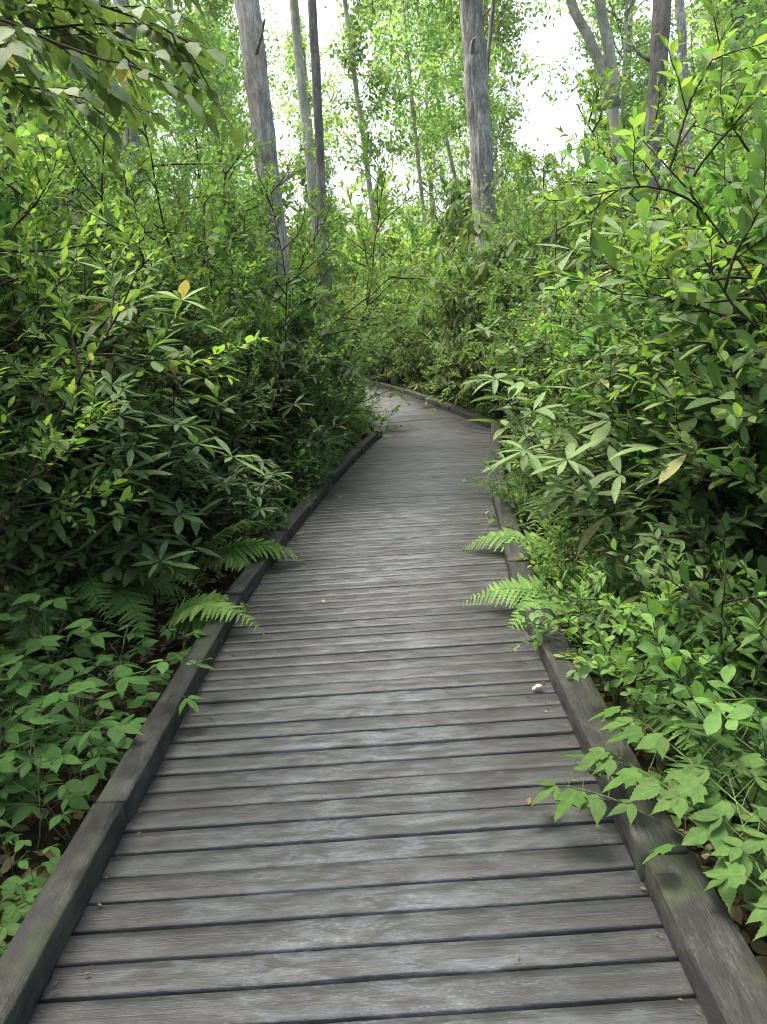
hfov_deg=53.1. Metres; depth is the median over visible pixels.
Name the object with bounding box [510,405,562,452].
shrub
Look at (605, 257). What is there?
leaved shrub
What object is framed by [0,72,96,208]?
tree
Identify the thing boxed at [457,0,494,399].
tree
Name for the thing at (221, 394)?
leaved shrub
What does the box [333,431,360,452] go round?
leafy herb
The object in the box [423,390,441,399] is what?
fern
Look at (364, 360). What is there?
broad leaved shrub
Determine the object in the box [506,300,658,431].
rhododendron
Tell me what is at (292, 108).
tree
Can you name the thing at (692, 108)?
tree
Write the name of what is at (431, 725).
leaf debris
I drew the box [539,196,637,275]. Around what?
leaved shrub
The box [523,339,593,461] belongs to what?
broad leaved shrub
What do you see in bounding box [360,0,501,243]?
tree
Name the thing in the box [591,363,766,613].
broad leaved shrub
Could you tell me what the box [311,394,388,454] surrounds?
shrub
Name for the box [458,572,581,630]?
fern
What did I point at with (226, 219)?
broad leaved shrub
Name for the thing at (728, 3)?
tree
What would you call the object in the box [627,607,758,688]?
leafy herb
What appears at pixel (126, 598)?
fern
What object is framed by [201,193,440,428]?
fine leaved shrub
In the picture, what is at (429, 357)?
rhododendron
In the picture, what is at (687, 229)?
leaved shrub
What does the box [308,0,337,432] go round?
tree
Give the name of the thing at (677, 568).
young shrub
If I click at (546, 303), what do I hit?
rhododendron
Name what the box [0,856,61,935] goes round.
leafy herb
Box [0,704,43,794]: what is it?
leafy herb
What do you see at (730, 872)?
vine
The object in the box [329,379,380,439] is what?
shrub
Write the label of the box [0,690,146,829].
leafy herb
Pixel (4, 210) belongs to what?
broad leaved shrub
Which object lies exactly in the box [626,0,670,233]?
tree
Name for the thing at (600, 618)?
shrub
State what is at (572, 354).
broad leaved shrub
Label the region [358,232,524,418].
rhododendron
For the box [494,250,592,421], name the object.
rhododendron
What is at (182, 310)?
rhododendron
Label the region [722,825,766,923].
leafy herb
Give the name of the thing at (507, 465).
rhododendron
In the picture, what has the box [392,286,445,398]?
rhododendron
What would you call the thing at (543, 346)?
leaved shrub
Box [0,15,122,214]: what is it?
tree
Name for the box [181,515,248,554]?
leafy herb
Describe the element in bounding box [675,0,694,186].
tree
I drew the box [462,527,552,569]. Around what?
fern
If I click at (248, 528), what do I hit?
shrub
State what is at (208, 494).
rhododendron
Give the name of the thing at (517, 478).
fern
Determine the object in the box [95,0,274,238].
tree
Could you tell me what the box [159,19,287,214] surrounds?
tree
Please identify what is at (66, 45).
sapling
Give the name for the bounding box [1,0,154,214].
tree
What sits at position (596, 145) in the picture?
fine leaved shrub
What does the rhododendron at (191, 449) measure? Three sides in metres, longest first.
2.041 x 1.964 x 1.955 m
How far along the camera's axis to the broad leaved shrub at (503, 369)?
8.95 m
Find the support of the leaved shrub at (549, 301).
on the ground at (74, 824)
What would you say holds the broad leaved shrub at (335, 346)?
on the ground at (74, 824)
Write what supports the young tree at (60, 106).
on the ground at (74, 824)
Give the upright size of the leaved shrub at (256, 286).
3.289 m
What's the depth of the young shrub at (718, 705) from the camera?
2.48 m
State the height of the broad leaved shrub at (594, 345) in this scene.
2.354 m
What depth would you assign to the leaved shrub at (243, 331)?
6.75 m
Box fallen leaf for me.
[532,684,542,689]
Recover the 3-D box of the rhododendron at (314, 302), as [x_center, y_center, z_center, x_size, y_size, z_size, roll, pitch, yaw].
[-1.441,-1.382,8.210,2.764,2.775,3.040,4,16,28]
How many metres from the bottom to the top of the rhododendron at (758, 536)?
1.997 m
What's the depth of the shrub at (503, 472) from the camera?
6.76 m
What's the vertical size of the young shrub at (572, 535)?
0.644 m
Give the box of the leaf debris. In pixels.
[53,433,700,1017]
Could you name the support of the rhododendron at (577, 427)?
on the ground at (74, 824)
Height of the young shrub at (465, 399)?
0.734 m
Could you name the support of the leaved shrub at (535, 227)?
on the ground at (74, 824)
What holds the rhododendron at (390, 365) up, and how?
on the ground at (74, 824)
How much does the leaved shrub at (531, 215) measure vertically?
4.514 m
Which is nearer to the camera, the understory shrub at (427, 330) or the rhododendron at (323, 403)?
the rhododendron at (323, 403)
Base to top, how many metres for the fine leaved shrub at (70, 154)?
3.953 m
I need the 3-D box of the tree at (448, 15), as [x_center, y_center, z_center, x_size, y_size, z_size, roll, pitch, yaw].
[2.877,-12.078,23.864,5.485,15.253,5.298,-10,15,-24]
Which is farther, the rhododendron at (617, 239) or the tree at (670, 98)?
the tree at (670, 98)
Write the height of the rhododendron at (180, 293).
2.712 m
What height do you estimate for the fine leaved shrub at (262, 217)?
3.854 m
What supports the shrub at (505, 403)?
on the ground at (74, 824)
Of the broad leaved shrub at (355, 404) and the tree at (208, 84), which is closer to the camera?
the broad leaved shrub at (355, 404)
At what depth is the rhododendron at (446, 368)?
13.49 m
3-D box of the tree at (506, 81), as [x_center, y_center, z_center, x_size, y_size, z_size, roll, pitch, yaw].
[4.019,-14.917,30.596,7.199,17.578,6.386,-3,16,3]
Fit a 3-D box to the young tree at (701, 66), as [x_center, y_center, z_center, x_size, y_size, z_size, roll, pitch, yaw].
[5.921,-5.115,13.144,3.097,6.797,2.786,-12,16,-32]
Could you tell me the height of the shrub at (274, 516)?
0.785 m
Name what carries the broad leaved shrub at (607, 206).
on the ground at (74, 824)
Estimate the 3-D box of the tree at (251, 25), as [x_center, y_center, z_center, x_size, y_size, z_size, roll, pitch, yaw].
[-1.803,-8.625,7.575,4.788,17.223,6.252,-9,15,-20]
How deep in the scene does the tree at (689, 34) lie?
24.95 m
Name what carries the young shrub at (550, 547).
on the ground at (74, 824)
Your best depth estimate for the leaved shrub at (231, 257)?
8.15 m
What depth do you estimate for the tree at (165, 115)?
29.95 m
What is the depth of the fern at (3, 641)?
4.27 m
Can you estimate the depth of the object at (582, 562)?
4.72 m
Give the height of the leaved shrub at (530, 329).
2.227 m
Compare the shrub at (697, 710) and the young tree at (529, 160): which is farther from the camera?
the young tree at (529, 160)
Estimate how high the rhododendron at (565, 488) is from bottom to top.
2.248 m
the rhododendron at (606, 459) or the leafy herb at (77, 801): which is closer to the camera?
the leafy herb at (77, 801)
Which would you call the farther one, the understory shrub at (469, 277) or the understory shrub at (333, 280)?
the understory shrub at (333, 280)
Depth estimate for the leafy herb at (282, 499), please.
6.49 m
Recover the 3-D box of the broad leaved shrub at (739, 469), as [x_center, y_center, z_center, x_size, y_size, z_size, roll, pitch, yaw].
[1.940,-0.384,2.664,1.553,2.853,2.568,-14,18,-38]
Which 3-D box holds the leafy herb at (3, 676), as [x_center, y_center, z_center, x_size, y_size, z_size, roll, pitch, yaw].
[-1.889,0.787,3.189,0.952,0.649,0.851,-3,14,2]
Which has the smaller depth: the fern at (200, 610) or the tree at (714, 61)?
the fern at (200, 610)
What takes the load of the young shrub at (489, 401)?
on the ground at (74, 824)
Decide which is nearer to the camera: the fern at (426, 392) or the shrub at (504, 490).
the shrub at (504, 490)
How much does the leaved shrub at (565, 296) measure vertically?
2.461 m
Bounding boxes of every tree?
[0,0,198,323]
[0,5,174,358]
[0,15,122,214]
[0,51,101,210]
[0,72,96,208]
[0,87,101,183]
[0,103,48,477]
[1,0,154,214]
[30,0,78,242]
[72,0,203,230]
[83,27,156,215]
[93,0,209,243]
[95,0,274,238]
[113,0,146,246]
[139,0,286,246]
[143,101,283,270]
[150,7,253,181]
[154,0,303,234]
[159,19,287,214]
[234,0,310,467]
[266,12,382,274]
[277,0,457,383]
[289,0,326,344]
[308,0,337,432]
[349,0,500,239]
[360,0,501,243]
[381,0,538,184]
[389,0,565,227]
[430,0,546,239]
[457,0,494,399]
[460,0,503,402]
[461,146,627,405]
[541,0,704,180]
[543,0,685,196]
[566,0,635,228]
[624,0,766,210]
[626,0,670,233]
[652,0,757,170]
[655,0,766,232]
[660,0,766,192]
[664,0,766,191]
[667,20,757,161]
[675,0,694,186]
[686,5,766,162]
[686,8,763,150]
[698,0,766,165]
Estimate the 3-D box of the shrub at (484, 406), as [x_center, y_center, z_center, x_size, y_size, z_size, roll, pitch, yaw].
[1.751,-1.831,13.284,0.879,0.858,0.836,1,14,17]
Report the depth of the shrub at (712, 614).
2.96 m
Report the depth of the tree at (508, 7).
26.19 m
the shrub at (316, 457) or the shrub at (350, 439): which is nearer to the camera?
the shrub at (316, 457)
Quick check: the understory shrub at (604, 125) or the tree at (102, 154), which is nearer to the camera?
the understory shrub at (604, 125)
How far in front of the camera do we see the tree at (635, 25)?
27.39 m
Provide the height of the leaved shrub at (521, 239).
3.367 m
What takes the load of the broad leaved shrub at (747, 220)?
on the ground at (74, 824)
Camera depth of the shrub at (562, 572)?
4.16 m
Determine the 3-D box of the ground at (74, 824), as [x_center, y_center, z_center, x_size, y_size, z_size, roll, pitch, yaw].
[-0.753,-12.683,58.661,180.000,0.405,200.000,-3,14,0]
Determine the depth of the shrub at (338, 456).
7.93 m
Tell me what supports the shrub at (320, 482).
on the ground at (74, 824)
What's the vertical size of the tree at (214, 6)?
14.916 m
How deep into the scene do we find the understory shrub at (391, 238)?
16.97 m
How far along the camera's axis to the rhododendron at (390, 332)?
18.90 m
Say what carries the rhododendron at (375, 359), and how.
on the ground at (74, 824)
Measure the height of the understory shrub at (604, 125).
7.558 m
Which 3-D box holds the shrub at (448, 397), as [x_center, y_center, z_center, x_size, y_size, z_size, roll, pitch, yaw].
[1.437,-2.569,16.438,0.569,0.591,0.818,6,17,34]
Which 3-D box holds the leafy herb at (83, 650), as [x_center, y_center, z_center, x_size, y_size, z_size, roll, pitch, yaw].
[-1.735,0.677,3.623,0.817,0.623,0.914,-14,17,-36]
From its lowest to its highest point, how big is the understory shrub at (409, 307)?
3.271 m
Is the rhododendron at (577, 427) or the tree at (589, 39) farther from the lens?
the tree at (589, 39)
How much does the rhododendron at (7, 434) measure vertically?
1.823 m
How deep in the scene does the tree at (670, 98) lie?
19.15 m
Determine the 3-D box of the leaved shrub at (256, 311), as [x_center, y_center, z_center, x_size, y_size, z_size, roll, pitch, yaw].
[-2.028,-1.270,7.231,2.377,3.024,2.040,-10,15,-43]
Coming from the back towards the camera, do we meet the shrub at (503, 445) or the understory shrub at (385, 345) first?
the understory shrub at (385, 345)
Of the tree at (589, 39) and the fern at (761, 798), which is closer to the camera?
the fern at (761, 798)
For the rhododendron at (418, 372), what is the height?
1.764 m
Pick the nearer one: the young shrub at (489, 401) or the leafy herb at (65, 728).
the leafy herb at (65, 728)
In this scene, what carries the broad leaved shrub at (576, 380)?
on the ground at (74, 824)
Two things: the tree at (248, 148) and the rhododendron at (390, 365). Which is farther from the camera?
the tree at (248, 148)
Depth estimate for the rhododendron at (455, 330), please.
12.88 m
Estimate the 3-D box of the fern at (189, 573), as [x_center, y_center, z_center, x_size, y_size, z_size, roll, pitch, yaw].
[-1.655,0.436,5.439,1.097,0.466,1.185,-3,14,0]
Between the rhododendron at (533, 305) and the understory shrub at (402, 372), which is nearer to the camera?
the rhododendron at (533, 305)
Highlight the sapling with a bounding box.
[0,0,243,155]
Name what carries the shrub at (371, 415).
on the ground at (74, 824)
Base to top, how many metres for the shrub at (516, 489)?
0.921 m
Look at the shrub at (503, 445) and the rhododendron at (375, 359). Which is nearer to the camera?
the shrub at (503, 445)
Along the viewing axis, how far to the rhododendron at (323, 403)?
8.30 m
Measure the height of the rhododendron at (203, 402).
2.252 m
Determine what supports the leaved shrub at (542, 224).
on the ground at (74, 824)
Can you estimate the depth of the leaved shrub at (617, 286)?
6.61 m
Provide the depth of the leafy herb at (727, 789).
2.58 m
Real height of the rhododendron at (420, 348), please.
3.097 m
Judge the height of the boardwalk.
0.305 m
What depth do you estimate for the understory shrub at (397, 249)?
22.93 m
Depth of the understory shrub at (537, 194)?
24.92 m
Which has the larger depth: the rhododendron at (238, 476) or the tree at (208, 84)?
the tree at (208, 84)
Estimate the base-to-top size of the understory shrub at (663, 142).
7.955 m
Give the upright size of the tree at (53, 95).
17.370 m
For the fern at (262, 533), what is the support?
on the ground at (74, 824)
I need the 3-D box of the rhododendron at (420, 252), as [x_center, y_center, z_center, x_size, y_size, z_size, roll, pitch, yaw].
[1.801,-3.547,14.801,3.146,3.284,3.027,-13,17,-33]
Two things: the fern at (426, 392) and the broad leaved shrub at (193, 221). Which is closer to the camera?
the broad leaved shrub at (193, 221)
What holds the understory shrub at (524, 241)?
on the ground at (74, 824)
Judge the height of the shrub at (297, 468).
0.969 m
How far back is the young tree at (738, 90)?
9.55 m
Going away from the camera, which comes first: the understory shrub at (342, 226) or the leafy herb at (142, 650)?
the leafy herb at (142, 650)
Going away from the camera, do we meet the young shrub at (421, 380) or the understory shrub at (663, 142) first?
the young shrub at (421, 380)
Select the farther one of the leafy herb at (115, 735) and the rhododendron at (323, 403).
the rhododendron at (323, 403)
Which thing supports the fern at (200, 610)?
on the ground at (74, 824)
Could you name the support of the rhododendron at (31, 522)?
on the ground at (74, 824)
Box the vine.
[530,706,766,940]
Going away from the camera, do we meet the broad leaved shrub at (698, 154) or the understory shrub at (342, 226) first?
the broad leaved shrub at (698, 154)
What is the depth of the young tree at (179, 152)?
11.41 m
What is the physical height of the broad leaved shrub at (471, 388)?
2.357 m
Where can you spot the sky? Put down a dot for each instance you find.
(543, 119)
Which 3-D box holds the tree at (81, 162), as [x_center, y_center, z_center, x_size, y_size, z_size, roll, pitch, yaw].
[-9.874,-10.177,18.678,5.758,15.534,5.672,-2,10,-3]
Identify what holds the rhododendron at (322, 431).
on the ground at (74, 824)
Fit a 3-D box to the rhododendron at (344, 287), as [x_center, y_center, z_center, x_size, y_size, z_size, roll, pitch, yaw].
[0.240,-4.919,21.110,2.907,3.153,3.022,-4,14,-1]
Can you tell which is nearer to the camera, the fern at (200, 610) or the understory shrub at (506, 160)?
the fern at (200, 610)
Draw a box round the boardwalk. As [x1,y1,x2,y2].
[0,380,766,1023]
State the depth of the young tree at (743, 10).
6.65 m
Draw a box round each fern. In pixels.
[0,557,200,666]
[0,599,117,689]
[89,539,226,606]
[160,590,267,639]
[194,519,307,580]
[221,513,274,538]
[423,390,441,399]
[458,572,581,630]
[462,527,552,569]
[507,475,532,484]
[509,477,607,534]
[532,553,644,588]
[638,702,766,831]
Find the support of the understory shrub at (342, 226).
on the ground at (74, 824)
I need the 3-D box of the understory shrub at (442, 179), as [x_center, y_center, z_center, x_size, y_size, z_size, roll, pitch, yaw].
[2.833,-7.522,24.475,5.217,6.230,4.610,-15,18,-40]
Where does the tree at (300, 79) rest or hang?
on the ground at (74, 824)
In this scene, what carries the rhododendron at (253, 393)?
on the ground at (74, 824)
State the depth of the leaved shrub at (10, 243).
4.82 m
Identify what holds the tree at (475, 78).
on the ground at (74, 824)
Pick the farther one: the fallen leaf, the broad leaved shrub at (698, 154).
the broad leaved shrub at (698, 154)
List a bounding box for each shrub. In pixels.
[0,84,223,447]
[0,118,268,570]
[0,131,205,405]
[0,145,124,605]
[0,160,169,573]
[0,189,101,433]
[0,348,186,655]
[1,22,266,517]
[3,199,275,372]
[22,147,215,330]
[47,312,258,558]
[48,215,266,319]
[56,128,439,432]
[64,230,372,545]
[74,73,351,510]
[74,278,278,514]
[81,195,304,522]
[112,179,251,343]
[122,109,426,438]
[154,181,256,315]
[166,213,275,396]
[181,232,339,329]
[191,200,336,274]
[200,210,330,422]
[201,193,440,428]
[201,503,300,572]
[206,295,356,498]
[229,490,317,538]
[236,153,448,380]
[239,150,358,334]
[249,435,339,515]
[250,318,361,432]
[252,290,340,444]
[253,454,341,523]
[254,240,382,323]
[274,442,352,490]
[284,430,336,474]
[294,201,431,304]
[299,307,383,451]
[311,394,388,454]
[322,394,404,449]
[326,342,366,434]
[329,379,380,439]
[331,272,385,380]
[345,271,438,391]
[347,201,449,386]
[347,275,419,384]
[353,380,383,411]
[354,218,460,383]
[368,209,456,395]
[375,252,465,400]
[395,288,478,404]
[400,373,437,394]
[401,185,547,292]
[404,162,470,275]
[408,308,454,398]
[410,337,444,392]
[420,254,668,519]
[438,387,457,400]
[442,150,536,268]
[444,238,519,402]
[446,164,663,253]
[450,180,628,406]
[455,369,487,402]
[456,376,478,407]
[459,79,766,479]
[462,196,568,274]
[463,280,525,406]
[464,387,502,417]
[476,386,521,420]
[476,452,626,546]
[478,451,578,491]
[483,429,582,479]
[483,467,601,542]
[492,203,761,562]
[494,197,628,267]
[494,272,758,555]
[494,390,539,432]
[497,327,571,423]
[500,188,638,268]
[502,490,621,560]
[505,287,616,389]
[508,533,707,682]
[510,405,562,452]
[512,227,535,249]
[512,503,622,587]
[516,196,604,263]
[517,287,632,442]
[517,542,758,740]
[521,178,658,250]
[521,533,766,740]
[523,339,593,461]
[528,92,682,247]
[532,0,766,535]
[537,19,766,588]
[539,148,766,626]
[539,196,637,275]
[542,31,763,509]
[548,243,633,336]
[550,494,671,635]
[554,298,766,641]
[559,230,619,312]
[561,178,686,282]
[566,583,766,827]
[578,14,766,585]
[588,544,723,660]
[590,197,766,332]
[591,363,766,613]
[594,99,708,201]
[606,286,685,359]
[620,156,766,455]
[621,471,766,730]
[636,568,766,800]
[647,172,760,507]
[659,54,766,666]
[659,129,746,224]
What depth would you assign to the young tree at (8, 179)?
3.96 m
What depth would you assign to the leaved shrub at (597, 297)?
7.81 m
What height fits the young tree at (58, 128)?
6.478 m
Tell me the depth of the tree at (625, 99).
24.73 m
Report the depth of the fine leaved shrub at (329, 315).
7.76 m
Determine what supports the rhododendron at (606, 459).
on the ground at (74, 824)
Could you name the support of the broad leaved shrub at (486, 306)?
on the ground at (74, 824)
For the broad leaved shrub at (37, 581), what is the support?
on the ground at (74, 824)
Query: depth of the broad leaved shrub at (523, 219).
13.18 m
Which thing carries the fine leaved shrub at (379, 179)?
on the ground at (74, 824)
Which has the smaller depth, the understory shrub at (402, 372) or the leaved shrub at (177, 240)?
the leaved shrub at (177, 240)
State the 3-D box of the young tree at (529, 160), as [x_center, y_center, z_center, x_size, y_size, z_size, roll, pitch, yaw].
[3.018,-4.111,13.970,3.098,4.773,2.888,-1,14,9]
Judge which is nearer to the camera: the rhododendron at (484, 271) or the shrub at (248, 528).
the shrub at (248, 528)
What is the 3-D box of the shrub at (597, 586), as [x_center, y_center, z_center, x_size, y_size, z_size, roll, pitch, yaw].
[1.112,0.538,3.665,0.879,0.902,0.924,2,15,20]
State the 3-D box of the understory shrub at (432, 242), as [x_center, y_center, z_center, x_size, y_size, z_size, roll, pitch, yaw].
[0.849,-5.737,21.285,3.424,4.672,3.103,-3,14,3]
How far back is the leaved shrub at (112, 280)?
3.74 m
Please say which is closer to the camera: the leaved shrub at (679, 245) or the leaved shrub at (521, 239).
the leaved shrub at (679, 245)
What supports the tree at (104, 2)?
on the ground at (74, 824)
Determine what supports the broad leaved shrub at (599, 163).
on the ground at (74, 824)
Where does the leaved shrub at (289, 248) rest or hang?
on the ground at (74, 824)
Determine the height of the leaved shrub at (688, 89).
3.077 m
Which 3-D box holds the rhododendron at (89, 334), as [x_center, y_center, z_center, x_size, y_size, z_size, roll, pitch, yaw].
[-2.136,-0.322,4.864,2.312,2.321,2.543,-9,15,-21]
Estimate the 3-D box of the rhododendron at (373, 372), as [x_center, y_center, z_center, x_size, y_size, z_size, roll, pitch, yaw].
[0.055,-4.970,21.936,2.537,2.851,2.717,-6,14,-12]
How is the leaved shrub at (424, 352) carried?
on the ground at (74, 824)
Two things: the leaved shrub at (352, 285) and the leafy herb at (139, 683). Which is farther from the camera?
the leaved shrub at (352, 285)
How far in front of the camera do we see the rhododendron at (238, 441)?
6.50 m
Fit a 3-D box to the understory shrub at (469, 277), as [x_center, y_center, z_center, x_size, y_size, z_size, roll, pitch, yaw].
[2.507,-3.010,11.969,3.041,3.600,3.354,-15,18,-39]
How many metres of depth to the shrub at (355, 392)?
13.82 m
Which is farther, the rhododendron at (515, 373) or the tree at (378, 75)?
the tree at (378, 75)
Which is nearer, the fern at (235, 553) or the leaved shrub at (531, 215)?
the fern at (235, 553)
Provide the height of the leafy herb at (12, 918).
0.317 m
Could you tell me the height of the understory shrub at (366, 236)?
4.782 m
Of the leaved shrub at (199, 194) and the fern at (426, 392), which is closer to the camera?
the leaved shrub at (199, 194)
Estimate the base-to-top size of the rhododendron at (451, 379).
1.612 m
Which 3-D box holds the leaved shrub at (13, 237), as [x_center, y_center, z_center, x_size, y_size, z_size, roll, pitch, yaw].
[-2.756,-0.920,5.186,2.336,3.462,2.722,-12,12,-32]
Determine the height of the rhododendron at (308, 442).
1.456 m
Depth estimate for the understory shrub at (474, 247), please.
12.98 m
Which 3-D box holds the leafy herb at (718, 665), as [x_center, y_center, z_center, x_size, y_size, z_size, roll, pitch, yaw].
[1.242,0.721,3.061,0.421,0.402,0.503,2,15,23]
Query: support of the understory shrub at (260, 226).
on the ground at (74, 824)
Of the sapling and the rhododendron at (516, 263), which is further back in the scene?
the rhododendron at (516, 263)
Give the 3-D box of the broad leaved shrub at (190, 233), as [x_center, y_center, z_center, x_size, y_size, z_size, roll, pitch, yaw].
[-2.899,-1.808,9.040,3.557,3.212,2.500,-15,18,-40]
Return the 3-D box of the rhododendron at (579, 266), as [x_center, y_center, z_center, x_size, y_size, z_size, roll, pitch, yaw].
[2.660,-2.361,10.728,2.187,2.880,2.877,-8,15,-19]
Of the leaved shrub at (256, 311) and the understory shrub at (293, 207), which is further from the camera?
the understory shrub at (293, 207)
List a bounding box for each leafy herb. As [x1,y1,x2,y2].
[0,592,121,715]
[0,596,161,734]
[0,638,59,708]
[0,655,93,780]
[0,657,214,796]
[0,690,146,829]
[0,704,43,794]
[0,733,96,858]
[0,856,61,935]
[0,901,32,958]
[2,725,133,839]
[95,628,209,710]
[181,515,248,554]
[243,497,311,531]
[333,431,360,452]
[544,597,615,654]
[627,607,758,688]
[647,655,750,717]
[680,751,764,826]
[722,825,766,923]
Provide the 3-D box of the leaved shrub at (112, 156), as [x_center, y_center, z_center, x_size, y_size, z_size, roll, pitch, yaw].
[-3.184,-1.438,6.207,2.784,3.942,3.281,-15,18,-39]
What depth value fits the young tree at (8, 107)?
5.87 m
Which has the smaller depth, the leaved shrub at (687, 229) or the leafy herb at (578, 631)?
the leafy herb at (578, 631)
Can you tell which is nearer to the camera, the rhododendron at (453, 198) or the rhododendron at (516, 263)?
the rhododendron at (516, 263)
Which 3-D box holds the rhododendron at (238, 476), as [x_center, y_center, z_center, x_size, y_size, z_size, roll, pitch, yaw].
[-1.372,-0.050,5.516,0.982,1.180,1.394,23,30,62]
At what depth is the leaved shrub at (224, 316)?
6.12 m
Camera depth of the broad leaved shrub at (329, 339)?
9.43 m
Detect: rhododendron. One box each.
[0,213,227,546]
[0,257,229,633]
[0,317,292,605]
[0,345,96,563]
[0,386,191,645]
[3,295,198,525]
[4,289,246,554]
[108,245,380,493]
[109,337,276,527]
[129,429,291,573]
[131,413,236,552]
[155,330,314,530]
[204,369,348,516]
[227,334,353,494]
[249,348,331,477]
[299,324,385,433]
[336,276,408,383]
[343,290,396,383]
[346,291,432,390]
[356,141,591,338]
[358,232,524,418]
[364,269,425,382]
[365,242,503,405]
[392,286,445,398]
[400,254,484,401]
[401,352,441,393]
[416,220,565,417]
[417,291,454,392]
[422,179,636,419]
[423,210,567,347]
[431,253,552,412]
[433,350,477,397]
[462,216,766,635]
[467,301,683,520]
[491,238,622,410]
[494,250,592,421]
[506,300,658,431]
[535,275,586,407]
[554,323,734,546]
[574,388,751,502]
[591,200,761,368]
[713,286,766,558]
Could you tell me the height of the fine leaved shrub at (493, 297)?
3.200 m
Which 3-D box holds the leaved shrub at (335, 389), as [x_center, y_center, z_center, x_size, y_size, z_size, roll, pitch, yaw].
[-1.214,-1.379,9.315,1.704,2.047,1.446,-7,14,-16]
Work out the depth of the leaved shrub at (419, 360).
17.41 m
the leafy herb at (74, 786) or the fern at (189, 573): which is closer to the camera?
the leafy herb at (74, 786)
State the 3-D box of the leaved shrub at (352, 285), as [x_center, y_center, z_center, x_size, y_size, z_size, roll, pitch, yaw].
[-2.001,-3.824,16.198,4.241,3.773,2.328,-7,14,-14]
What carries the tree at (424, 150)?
on the ground at (74, 824)
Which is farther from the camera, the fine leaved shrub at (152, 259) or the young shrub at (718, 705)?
the fine leaved shrub at (152, 259)
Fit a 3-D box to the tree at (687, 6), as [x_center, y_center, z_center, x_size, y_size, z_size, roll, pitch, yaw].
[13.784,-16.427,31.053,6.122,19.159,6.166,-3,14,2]
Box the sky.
[27,0,756,296]
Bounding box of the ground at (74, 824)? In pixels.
[0,362,766,956]
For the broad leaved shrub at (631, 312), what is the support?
on the ground at (74, 824)
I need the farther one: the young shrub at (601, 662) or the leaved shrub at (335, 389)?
the leaved shrub at (335, 389)
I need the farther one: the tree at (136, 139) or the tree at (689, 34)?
the tree at (689, 34)
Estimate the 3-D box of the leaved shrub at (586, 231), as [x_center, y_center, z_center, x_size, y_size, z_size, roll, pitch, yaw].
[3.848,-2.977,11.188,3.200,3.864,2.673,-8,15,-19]

